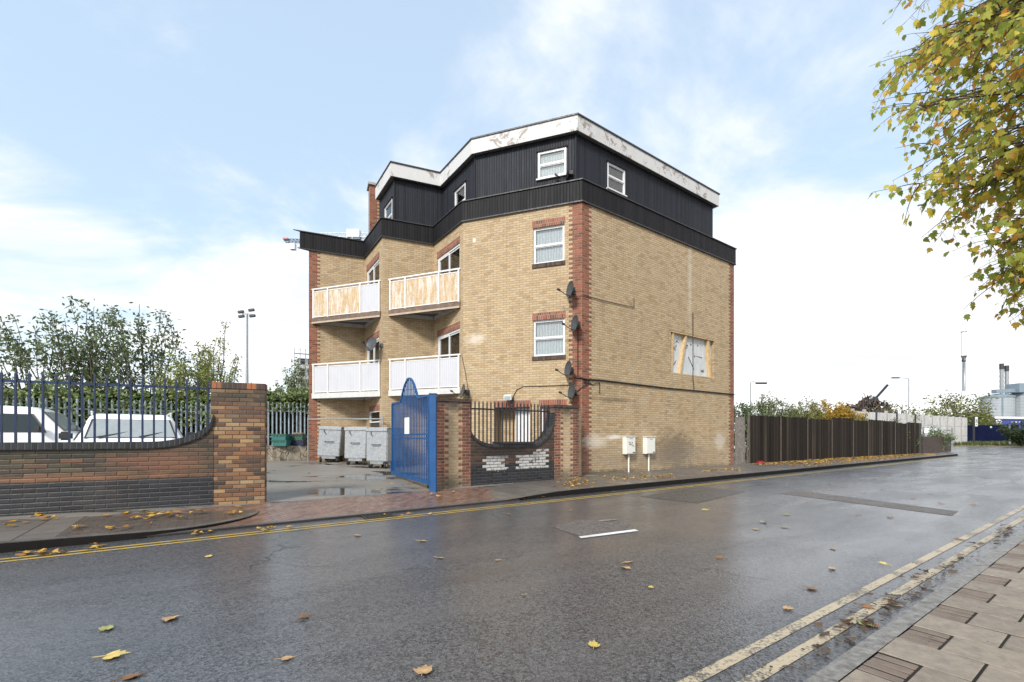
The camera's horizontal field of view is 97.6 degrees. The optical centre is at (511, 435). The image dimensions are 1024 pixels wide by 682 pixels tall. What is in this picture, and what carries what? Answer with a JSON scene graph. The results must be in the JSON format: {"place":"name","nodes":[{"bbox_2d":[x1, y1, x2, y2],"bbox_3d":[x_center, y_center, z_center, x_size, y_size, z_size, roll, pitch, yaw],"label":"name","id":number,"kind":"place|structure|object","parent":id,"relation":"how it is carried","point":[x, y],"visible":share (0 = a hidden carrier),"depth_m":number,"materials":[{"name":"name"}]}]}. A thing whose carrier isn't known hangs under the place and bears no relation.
{"place":"outdoors","nodes":[
{"label":"outdoors","id":0,"kind":"place"},
{"bbox_2d":[0,504,259,543],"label":"pavement","id":1,"kind":"structure","parent":0,"point":[38,528],"depth_m":6.37,"materials":[{"name":"concrete"}]},
{"bbox_2d":[3,505,242,528],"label":"leaf litter","id":2,"kind":"object","parent":1,"relation":"on","point":[108,527],"visible":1,"depth_m":6.78,"materials":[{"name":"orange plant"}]},
{"bbox_2d":[0,460,597,519],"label":"yard ground","id":3,"kind":"structure","parent":0,"point":[287,481],"depth_m":11.04,"materials":[{"name":"concrete"}]},
{"bbox_2d":[3,406,80,441],"bbox_3d":[-13.124,0.149,11.765,4.560,1.810,2.200,0,0,-30],"label":"parked van","id":4,"kind":"object","parent":3,"relation":"on","point":[8,424],"visible":0.17,"depth_m":11.37,"materials":[{"name":"white paint"}]},
{"bbox_2d":[0,295,160,393],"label":"tree","id":5,"kind":"object","parent":3,"relation":"on","point":[70,368],"visible":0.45,"depth_m":17.08,"materials":[{"name":"green plant"}]},
{"bbox_2d":[0,416,212,516],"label":"front wall","id":6,"kind":"structure","parent":3,"relation":"on","point":[54,477],"depth_m":7.33,"materials":[{"name":"brick"}]},
{"bbox_2d":[0,369,210,442],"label":"railings","id":7,"kind":"object","parent":6,"relation":"on","point":[43,382],"visible":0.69,"depth_m":7.37,"materials":[{"name":"metal"}]},
{"bbox_2d":[5,396,210,435],"bbox_3d":[-15.459,0.015,14.792,9.600,2.570,0.166,0,0,-32],"label":"palisade fence","id":8,"kind":"object","parent":3,"relation":"on","point":[77,409],"visible":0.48,"depth_m":15.91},
{"bbox_2d":[3,379,210,428],"bbox_3d":[-15.666,-0.841,15.213,10.448,2.090,1.738,0,0,-32],"label":"ivy hedge","id":9,"kind":"object","parent":8,"relation":"on","point":[8,392],"visible":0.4,"depth_m":15.74,"materials":[{"name":"green plant"}]},
{"bbox_2d":[58,411,194,441],"bbox_3d":[-8.501,0.324,10.047,2.240,1.665,4.160,0,0,-40],"label":"parked van","id":10,"kind":"object","parent":3,"relation":"on","point":[124,428],"visible":0.17,"depth_m":9.31,"materials":[{"name":"white paint"}]},
{"bbox_2d":[65,302,213,393],"bbox_3d":[-14.855,-2.068,17.938,4.390,6.560,3.793,0,0,0],"label":"tree","id":11,"kind":"object","parent":3,"relation":"on","point":[162,353],"visible":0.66,"depth_m":17.58,"materials":[{"name":"green plant"}]},
{"bbox_2d":[74,412,306,445],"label":"undergrowth","id":12,"kind":"object","parent":3,"relation":"on","point":[270,429],"visible":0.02,"depth_m":19.33,"materials":[{"name":"green plant"}]},
{"bbox_2d":[151,340,242,435],"bbox_3d":[-12.366,-1.264,17.766,3.117,4.951,2.611,0,0,-40],"label":"tree","id":13,"kind":"object","parent":3,"relation":"on","point":[202,371],"visible":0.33,"depth_m":17.27,"materials":[{"name":"green plant"}]},
{"bbox_2d":[197,321,242,385],"bbox_3d":[-12.356,-1.910,18.954,1.886,5.827,1.529,0,0,0],"label":"tree","id":14,"kind":"object","parent":3,"relation":"on","point":[221,367],"visible":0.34,"depth_m":18.91,"materials":[{"name":"green plant"}]},
{"bbox_2d":[210,382,266,504],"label":"gate pier","id":15,"kind":"structure","parent":3,"relation":"on","point":[239,412],"depth_m":8.15,"materials":[{"name":"brick"}]},
{"bbox_2d":[267,445,306,460],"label":"retaining wall","id":16,"kind":"structure","parent":3,"relation":"on","point":[283,453],"depth_m":17.46,"materials":[{"name":"stone"}]},
{"bbox_2d":[271,440,290,445],"bbox_3d":[-8.949,0.303,17.387,0.610,0.233,0.427,0,0,0],"label":"recycling crate","id":17,"kind":"object","parent":16,"relation":"on","point":[281,442],"visible":0.96,"depth_m":17.21,"materials":[{"name":"teal plastic"}]},
{"bbox_2d":[270,434,290,439],"bbox_3d":[-8.973,0.071,17.387,0.610,0.233,0.427,0,0,0],"label":"recycling crate","id":18,"kind":"object","parent":17,"relation":"on","point":[280,436],"visible":1,"depth_m":17.21,"materials":[{"name":"teal plastic"}]},
{"bbox_2d":[290,440,306,445],"bbox_3d":[-8.541,0.303,17.887,0.610,0.233,0.427,0,0,0],"label":"recycling crate","id":19,"kind":"object","parent":16,"relation":"on","point":[298,442],"visible":0.78,"depth_m":17.71,"materials":[{"name":"blue plastic"}]},
{"bbox_2d":[290,433,306,439],"bbox_3d":[-8.566,0.045,17.887,0.610,0.285,0.427,0,0,0],"label":"recycling crate","id":20,"kind":"object","parent":19,"relation":"on","point":[298,436],"visible":0.88,"depth_m":17.72,"materials":[{"name":"green plastic"}]},
{"bbox_2d":[267,401,308,444],"bbox_3d":[-9.445,-0.325,18.531,4.263,2.090,0.166,0,0,-32],"label":"palisade fence","id":21,"kind":"object","parent":3,"relation":"on","point":[300,419],"visible":0.22,"depth_m":18.56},
{"bbox_2d":[209,382,308,425],"bbox_3d":[-9.841,-1.275,18.822,4.803,1.760,1.747,0,0,-31],"label":"ivy hedge","id":22,"kind":"object","parent":21,"relation":"attached to","point":[295,397],"visible":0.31,"depth_m":18.71,"materials":[{"name":"green plant"}]},
{"bbox_2d":[273,357,308,394],"bbox_3d":[-10.307,-1.362,21.539,2.352,4.738,2.136,0,0,0],"label":"tree","id":23,"kind":"object","parent":3,"relation":"on","point":[291,383],"visible":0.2,"depth_m":21.37,"materials":[{"name":"green plant"}]},
{"bbox_2d":[317,426,344,461],"bbox_3d":[-6.962,0.356,17.411,0.874,1.372,1.119,3,0,-8],"label":"wheeled bin","id":24,"kind":"object","parent":3,"relation":"on","point":[331,442],"visible":0.96,"depth_m":16.94,"materials":[{"name":"metal"}]},
{"bbox_2d":[307,416,382,461],"bbox_3d":[-6.231,0.234,16.643,3.339,1.833,0.050,0,0,17],"label":"barrier rail","id":25,"kind":"object","parent":3,"relation":"on","point":[308,419],"visible":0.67,"depth_m":16.82,"materials":[{"name":"metal"}]},
{"bbox_2d":[344,427,366,464],"bbox_3d":[-5.556,0.393,16.509,0.874,1.372,1.119,0,0,4],"label":"wheeled bin","id":26,"kind":"object","parent":3,"relation":"on","point":[356,444],"visible":0.75,"depth_m":16.03,"materials":[{"name":"metal"}]},
{"bbox_2d":[366,427,401,468],"bbox_3d":[-4.356,0.432,15.386,0.874,1.372,1.119,0,0,17],"label":"wheeled bin","id":27,"kind":"object","parent":3,"relation":"on","point":[378,445],"visible":0.76,"depth_m":14.93,"materials":[{"name":"metal"}]},
{"bbox_2d":[471,412,554,485],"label":"front wall","id":28,"kind":"structure","parent":3,"relation":"on","point":[503,462],"depth_m":11.71,"materials":[{"name":"brick"}]},
{"bbox_2d":[471,401,549,443],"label":"railings","id":29,"kind":"object","parent":28,"relation":"on","point":[506,410],"visible":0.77,"depth_m":11.77,"materials":[{"name":"metal"}]},
{"bbox_2d":[579,411,580,474],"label":"link wall","id":30,"kind":"structure","parent":3,"relation":"on","point":[579,442],"depth_m":13.76,"materials":[{"name":"brick"}]},
{"bbox_2d":[106,487,524,536],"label":"driveway","id":31,"kind":"structure","parent":0,"point":[281,511],"depth_m":8.25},
{"bbox_2d":[390,377,436,491],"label":"entrance gate","id":32,"kind":"structure","parent":31,"relation":"on","point":[430,480],"depth_m":10.96,"materials":[{"name":"metal"}]},
{"bbox_2d":[0,442,1023,681],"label":"road","id":33,"kind":"structure","parent":0,"point":[392,600],"depth_m":4.02,"materials":[{"name":"asphalt"}]},
{"bbox_2d":[92,649,129,658],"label":"fallen leaf","id":34,"kind":"object","parent":33,"relation":"on","point":[116,653],"visible":1,"depth_m":2.73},
{"bbox_2d":[0,510,258,552],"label":"kerb","id":35,"kind":"structure","parent":33,"relation":"on","point":[22,545],"depth_m":5.58,"materials":[{"name":"concrete"}]},
{"bbox_2d":[15,496,543,555],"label":"leaf litter","id":36,"kind":"object","parent":33,"relation":"on","point":[53,551],"visible":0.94,"depth_m":5.26,"materials":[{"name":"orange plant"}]},
{"bbox_2d":[147,498,519,537],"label":"kerb","id":37,"kind":"structure","parent":33,"relation":"on","point":[314,518],"depth_m":7.08,"materials":[{"name":"concrete"}]},
{"bbox_2d":[359,512,397,519],"bbox_3d":[-2.214,1.339,7.415,0.540,0.014,0.360,0,0,-35],"label":"drain grate","id":38,"kind":"object","parent":33,"relation":"on","point":[376,516],"visible":1,"depth_m":7.39,"materials":[{"name":"metal"}]},
{"bbox_2d":[413,664,431,676],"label":"fallen leaf","id":39,"kind":"object","parent":33,"relation":"on","point":[425,668],"visible":1,"depth_m":2.54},
{"bbox_2d":[0,457,951,559],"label":"yellow line marking","id":40,"kind":"object","parent":33,"relation":"on","point":[368,519],"visible":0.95,"depth_m":6.74,"materials":[{"name":"paint"}]},
{"bbox_2d":[0,457,956,561],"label":"yellow line marking","id":41,"kind":"object","parent":33,"relation":"on","point":[367,521],"visible":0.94,"depth_m":6.63,"materials":[{"name":"paint"}]},
{"bbox_2d":[552,520,629,535],"bbox_3d":[1.103,1.346,6.505,1.017,0.001,1.160,0,0,24],"label":"road patch","id":42,"kind":"object","parent":33,"relation":"on","point":[583,527],"visible":1,"depth_m":6.53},
{"bbox_2d":[579,529,637,537],"bbox_3d":[1.330,1.342,6.106,1.014,0.001,0.106,0,0,-28],"label":"white dash marking","id":43,"kind":"object","parent":33,"relation":"on","point":[632,530],"visible":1,"depth_m":6.11,"materials":[{"name":"paint"}]},
{"bbox_2d":[640,486,744,502],"bbox_3d":[4.313,1.346,10.324,2.918,0.001,1.276,0,0,-42],"label":"road patch","id":44,"kind":"object","parent":33,"relation":"on","point":[698,494],"visible":1,"depth_m":10.15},
{"bbox_2d":[523,453,957,499],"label":"kerb","id":45,"kind":"structure","parent":33,"relation":"on","point":[627,486],"depth_m":12.73,"materials":[{"name":"concrete"}]},
{"bbox_2d":[790,393,895,416],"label":"scrap heap","id":46,"kind":"object","parent":33,"relation":"on","point":[860,405],"visible":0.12,"depth_m":58.86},
{"bbox_2d":[678,505,1023,681],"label":"yellow line marking","id":47,"kind":"object","parent":33,"relation":"on","point":[703,674],"visible":1,"depth_m":3.31,"materials":[{"name":"beige paint"}]},
{"bbox_2d":[781,490,957,515],"bbox_3d":[7.021,1.346,9.177,0.923,0.001,3.437,0,0,-17],"label":"road patch","id":48,"kind":"object","parent":33,"relation":"on","point":[872,502],"visible":1,"depth_m":8.94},
{"bbox_2d":[719,511,1022,681],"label":"leaf litter","id":49,"kind":"object","parent":33,"relation":"on","point":[806,665],"visible":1,"depth_m":3.04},
{"bbox_2d":[737,515,1023,681],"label":"yellow line marking","id":50,"kind":"object","parent":33,"relation":"on","point":[794,654],"visible":0.9,"depth_m":3.22,"materials":[{"name":"beige paint"}]},
{"bbox_2d":[851,409,966,443],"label":"concrete fence","id":51,"kind":"object","parent":33,"relation":"on","point":[946,423],"visible":0.35,"depth_m":54.59,"materials":[{"name":"grey concrete"}]},
{"bbox_2d":[804,530,1023,681],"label":"kerb","id":52,"kind":"structure","parent":33,"relation":"on","point":[843,665],"depth_m":3.06,"materials":[{"name":"concrete"}]},
{"bbox_2d":[811,516,1023,652],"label":"leaf litter","id":53,"kind":"object","parent":33,"relation":"on","point":[847,621],"visible":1,"depth_m":3.52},
{"bbox_2d":[922,436,950,452],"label":"wall","id":54,"kind":"structure","parent":33,"relation":"on","point":[931,444],"depth_m":32.20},
{"bbox_2d":[922,425,957,449],"bbox_3d":[32.184,0.258,34.375,3.328,2.210,3.080,0,0,-40],"label":"bush","id":55,"kind":"object","parent":33,"relation":"on","point":[947,435],"visible":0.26,"depth_m":33.84,"materials":[{"name":"green plant"}]},
{"bbox_2d":[956,425,1018,441],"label":"blue hoarding","id":56,"kind":"object","parent":33,"relation":"on","point":[983,433],"visible":0.48,"depth_m":66.00,"materials":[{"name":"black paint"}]},
{"bbox_2d":[275,439,748,502],"bbox_3d":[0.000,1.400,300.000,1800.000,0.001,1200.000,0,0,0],"label":"ground","id":57,"kind":"structure","parent":0,"point":[522,499],"depth_m":23.74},
{"bbox_2d":[0,313,132,393],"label":"tree","id":58,"kind":"object","parent":57,"relation":"on","point":[17,361],"visible":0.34,"depth_m":17.28,"materials":[{"name":"green plant"}]},
{"bbox_2d":[238,308,255,382],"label":"floodlight mast","id":59,"kind":"object","parent":57,"relation":"on","point":[247,362],"visible":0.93,"depth_m":44.90,"materials":[{"name":"metal"}]},
{"bbox_2d":[294,347,308,390],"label":"scaffolded block","id":60,"kind":"structure","parent":57,"relation":"on","point":[303,362],"depth_m":120.89,"materials":[{"name":"grey metal"}]},
{"bbox_2d":[283,229,368,250],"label":"tower crane","id":61,"kind":"object","parent":57,"relation":"on","point":[354,233],"visible":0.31,"depth_m":149.32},
{"bbox_2d":[293,112,736,474],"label":"apartment building","id":62,"kind":"structure","parent":57,"relation":"on","point":[475,253],"depth_m":15.75,"materials":[{"name":"brick"}]},
{"bbox_2d":[362,337,382,350],"bbox_3d":[-5.021,-3.285,16.137,0.616,0.523,0.654,0,0,0],"label":"satellite dish","id":63,"kind":"object","parent":62,"relation":"attached to","point":[370,345],"visible":1,"depth_m":16.24,"materials":[{"name":"metal"}]},
{"bbox_2d":[366,330,378,390],"bbox_3d":[-5.388,-2.763,17.460,0.094,2.305,1.786,0,0,-33],"label":"patio door","id":64,"kind":"structure","parent":62,"relation":"in","point":[373,354],"depth_m":17.41,"materials":[{"name":"white plastic"}]},
{"bbox_2d":[366,252,378,311],"bbox_3d":[-5.388,-5.702,17.460,0.094,2.305,1.786,0,0,-33],"label":"patio door","id":65,"kind":"structure","parent":62,"relation":"in","point":[373,273],"depth_m":17.45,"materials":[{"name":"white plastic"}]},
{"bbox_2d":[370,410,379,422],"bbox_3d":[-5.259,-0.705,17.282,0.070,0.450,1.389,0,0,-33],"label":"transom window","id":66,"kind":"structure","parent":62,"relation":"in","point":[373,414],"depth_m":17.35,"materials":[{"name":"white plastic"}]},
{"bbox_2d":[383,196,392,218],"bbox_3d":[-4.870,-8.593,17.694,0.110,1.185,1.036,0,0,-33],"label":"window","id":67,"kind":"structure","parent":62,"relation":"in","point":[388,207],"depth_m":17.75,"materials":[{"name":"white plastic"}]},
{"bbox_2d":[437,321,459,387],"bbox_3d":[-2.261,-2.763,16.136,0.094,2.305,1.794,0,0,-35],"label":"patio door","id":68,"kind":"structure","parent":62,"relation":"in","point":[449,343],"depth_m":16.11,"materials":[{"name":"white plastic"}]},
{"bbox_2d":[437,236,459,303],"bbox_3d":[-2.261,-5.702,16.136,0.094,2.305,1.794,0,0,-35],"label":"patio door","id":69,"kind":"structure","parent":62,"relation":"in","point":[451,259],"depth_m":16.10,"materials":[{"name":"white plastic"}]},
{"bbox_2d":[453,180,465,205],"bbox_3d":[-1.917,-8.618,16.624,0.110,1.235,0.915,0,0,-35],"label":"window","id":70,"kind":"structure","parent":62,"relation":"in","point":[460,192],"depth_m":16.64,"materials":[{"name":"white plastic"}]},
{"bbox_2d":[518,408,529,441],"bbox_3d":[0.390,0.199,14.844,0.559,2.182,0.062,0,0,19],"label":"door","id":71,"kind":"structure","parent":62,"relation":"in","point":[518,408],"depth_m":14.83,"materials":[{"name":"white plastic"}]},
{"bbox_2d":[532,216,564,268],"bbox_3d":[1.184,-6.114,14.303,1.081,1.518,0.205,0,0,19],"label":"window","id":72,"kind":"structure","parent":62,"relation":"in","point":[548,241],"depth_m":14.33,"materials":[{"name":"white plastic"}]},
{"bbox_2d":[532,310,565,360],"bbox_3d":[1.191,-3.150,14.301,1.096,1.518,0.205,0,0,19],"label":"window","id":73,"kind":"structure","parent":62,"relation":"in","point":[549,335],"depth_m":14.33,"materials":[{"name":"white plastic"}]},
{"bbox_2d":[536,145,567,180],"bbox_3d":[1.330,-8.980,14.837,1.058,0.979,0.180,0,0,19],"label":"window","id":74,"kind":"structure","parent":62,"relation":"in","point":[551,161],"depth_m":14.87,"materials":[{"name":"white plastic"}]},
{"bbox_2d":[555,361,573,376],"bbox_3d":[1.607,-2.026,13.751,0.618,0.498,0.589,0,0,0],"label":"satellite dish","id":75,"kind":"object","parent":62,"relation":"attached to","point":[568,369],"visible":1,"depth_m":13.74,"materials":[{"name":"metal"}]},
{"bbox_2d":[557,281,575,296],"bbox_3d":[1.664,-4.459,13.732,0.618,0.498,0.589,0,0,0],"label":"satellite dish","id":76,"kind":"object","parent":62,"relation":"attached to","point":[571,290],"visible":1,"depth_m":13.71,"materials":[{"name":"metal"}]},
{"bbox_2d":[558,383,576,398],"bbox_3d":[1.709,-1.343,13.737,0.604,0.498,0.552,0,0,0],"label":"satellite dish","id":77,"kind":"object","parent":62,"relation":"attached to","point":[572,391],"visible":1,"depth_m":13.75,"materials":[{"name":"metal"}]},
{"bbox_2d":[562,315,579,330],"bbox_3d":[1.801,-3.409,13.695,0.611,0.498,0.570,0,0,0],"label":"satellite dish","id":78,"kind":"object","parent":62,"relation":"attached to","point":[575,323],"visible":1,"depth_m":13.69,"materials":[{"name":"metal"}]},
{"bbox_2d":[606,160,626,196],"bbox_3d":[3.650,-8.946,15.670,0.998,0.983,0.130,0,0,-35],"label":"window","id":79,"kind":"structure","parent":62,"relation":"in","point":[615,173],"depth_m":15.69,"materials":[{"name":"white plastic"}]},
{"bbox_2d":[622,436,636,471],"bbox_3d":[3.931,0.645,15.026,0.516,1.231,0.195,0,0,-35],"label":"meter box","id":80,"kind":"object","parent":62,"relation":"attached to","point":[628,445],"visible":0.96,"depth_m":14.92,"materials":[{"name":"plastic"}]},
{"bbox_2d":[627,438,634,453],"bbox_3d":[3.978,0.350,14.960,0.425,0.522,0.026,0,0,-35],"label":"door","id":81,"kind":"structure","parent":80,"relation":"in","point":[630,441],"depth_m":14.94,"materials":[{"name":"plastic"}]},
{"bbox_2d":[642,436,655,470],"bbox_3d":[4.791,0.653,15.637,0.530,1.213,0.195,0,0,-35],"label":"meter box","id":82,"kind":"object","parent":62,"relation":"attached to","point":[648,445],"visible":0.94,"depth_m":15.54,"materials":[{"name":"plastic"}]},
{"bbox_2d":[647,438,654,452],"bbox_3d":[4.835,0.366,15.575,0.440,0.519,0.014,0,0,-35],"label":"door","id":83,"kind":"structure","parent":82,"relation":"in","point":[650,441],"depth_m":15.56,"materials":[{"name":"plastic"}]},
{"bbox_2d":[574,377,734,394],"bbox_3d":[5.731,-1.754,16.385,9.044,0.132,0.241,0,0,-34],"label":"cable","id":84,"kind":"object","parent":62,"relation":"attached to","point":[650,385],"visible":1,"depth_m":15.71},
{"bbox_2d":[734,400,776,459],"bbox_3d":[13.004,-0.299,25.418,3.933,3.424,2.866,0,0,0],"label":"bush","id":85,"kind":"object","parent":57,"relation":"on","point":[743,412],"visible":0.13,"depth_m":25.07,"materials":[{"name":"green plant"}]},
{"bbox_2d":[741,391,797,416],"bbox_3d":[15.366,-0.656,27.016,2.914,4.131,2.756,0,0,0],"label":"bush","id":86,"kind":"object","parent":57,"relation":"on","point":[761,406],"visible":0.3,"depth_m":26.58,"materials":[{"name":"green plant"}]},
{"bbox_2d":[775,403,815,418],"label":"bush","id":87,"kind":"object","parent":57,"relation":"on","point":[797,413],"visible":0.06,"depth_m":28.35,"materials":[{"name":"green plant"}]},
{"bbox_2d":[791,393,830,419],"bbox_3d":[20.117,-0.719,30.439,2.718,4.258,2.793,0,0,0],"label":"bush","id":88,"kind":"object","parent":57,"relation":"on","point":[815,413],"visible":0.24,"depth_m":30.23,"materials":[{"name":"green plant"}]},
{"bbox_2d":[806,398,847,419],"bbox_3d":[23.028,-0.666,33.216,3.824,4.159,3.130,0,0,-28],"label":"bush","id":89,"kind":"object","parent":57,"relation":"on","point":[823,401],"visible":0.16,"depth_m":32.73,"materials":[{"name":"yellow plant"}]},
{"bbox_2d":[826,401,868,420],"bbox_3d":[23.893,-0.512,32.011,3.400,3.853,3.655,0,0,12],"label":"bush","id":90,"kind":"object","parent":57,"relation":"on","point":[846,413],"visible":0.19,"depth_m":31.26,"materials":[{"name":"yellow plant"}]},
{"bbox_2d":[916,390,998,425],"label":"distant tree","id":91,"kind":"object","parent":57,"relation":"on","point":[956,409],"visible":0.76,"depth_m":70.51,"materials":[{"name":"green plant"}]},
{"bbox_2d":[960,331,967,415],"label":"telecom mast","id":92,"kind":"object","parent":57,"relation":"on","point":[963,348],"visible":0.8,"depth_m":77.80,"materials":[{"name":"metal"}]},
{"bbox_2d":[980,394,1015,416],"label":"silo","id":93,"kind":"object","parent":57,"relation":"on","point":[1004,404],"visible":0.4,"depth_m":146.62,"materials":[{"name":"metal"}]},
{"bbox_2d":[999,363,1003,393],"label":"chimney stack","id":94,"kind":"object","parent":57,"relation":"on","point":[1001,375],"visible":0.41,"depth_m":159.66,"materials":[{"name":"metal"}]},
{"bbox_2d":[1004,365,1008,393],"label":"chimney stack","id":95,"kind":"object","parent":57,"relation":"on","point":[1006,372],"visible":0.38,"depth_m":159.68,"materials":[{"name":"metal"}]},
{"bbox_2d":[994,416,1023,427],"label":"blue shed","id":96,"kind":"structure","parent":57,"relation":"on","point":[1007,420],"depth_m":93.34,"materials":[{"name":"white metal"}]},
{"bbox_2d":[1007,393,1023,416],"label":"silo","id":97,"kind":"object","parent":57,"relation":"on","point":[1019,404],"visible":0.2,"depth_m":148.30,"materials":[{"name":"metal"}]},
{"bbox_2d":[991,383,1023,393],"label":"conveyor","id":98,"kind":"object","parent":97,"relation":"on","point":[1015,388],"visible":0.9,"depth_m":148.20,"materials":[{"name":"grey metal"}]},
{"bbox_2d":[0,0,1023,431],"label":"sky","id":99,"kind":"structure","parent":0,"point":[164,155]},
{"bbox_2d":[459,453,955,499],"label":"pavement","id":100,"kind":"structure","parent":0,"point":[512,491],"depth_m":13.70,"materials":[{"name":"concrete"}]},
{"bbox_2d":[427,397,471,489],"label":"gate pillar","id":101,"kind":"structure","parent":100,"relation":"on","point":[453,442],"depth_m":10.71,"materials":[{"name":"brick"}]},
{"bbox_2d":[542,405,579,479],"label":"gate pillar","id":102,"kind":"structure","parent":100,"relation":"on","point":[566,443],"depth_m":12.75,"materials":[{"name":"brick"}]},
{"bbox_2d":[553,467,740,486],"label":"leaf litter","id":103,"kind":"object","parent":100,"relation":"on","point":[577,483],"visible":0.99,"depth_m":12.83,"materials":[{"name":"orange plant"}]},
{"bbox_2d":[735,413,921,463],"bbox_3d":[18.571,0.159,24.717,20.936,2.224,0.168,0,0,-32],"label":"timber fence","id":104,"kind":"object","parent":100,"relation":"on","point":[775,439],"visible":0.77,"depth_m":22.96,"materials":[{"name":"wood"}]},
{"bbox_2d":[750,453,938,466],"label":"leaf litter","id":105,"kind":"object","parent":100,"relation":"on","point":[840,461],"visible":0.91,"depth_m":21.75,"materials":[{"name":"orange plant"}]},
{"bbox_2d":[869,401,930,422],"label":"distant tree","id":106,"kind":"object","parent":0,"point":[902,411],"visible":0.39,"depth_m":51.73,"materials":[{"name":"green plant"}]},
{"bbox_2d":[840,541,1023,681],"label":"pavement","id":107,"kind":"structure","parent":0,"point":[961,626],"depth_m":2.76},
{"bbox_2d":[869,0,1023,330],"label":"plane tree","id":108,"kind":"object","parent":107,"relation":"on","point":[998,21],"visible":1,"depth_m":7.28,"materials":[{"name":"yellow plant"}]},
{"bbox_2d":[953,440,1018,445],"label":"grass","id":109,"kind":"structure","parent":0,"point":[981,443],"depth_m":57.41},
{"bbox_2d":[953,445,1023,446],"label":"verge","id":110,"kind":"structure","parent":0,"point":[990,446],"depth_m":52.84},
{"bbox_2d":[994,419,1023,445],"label":"bush","id":111,"kind":"object","parent":110,"relation":"on","point":[1016,434],"visible":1,"depth_m":53.18,"materials":[{"name":"green plant"}]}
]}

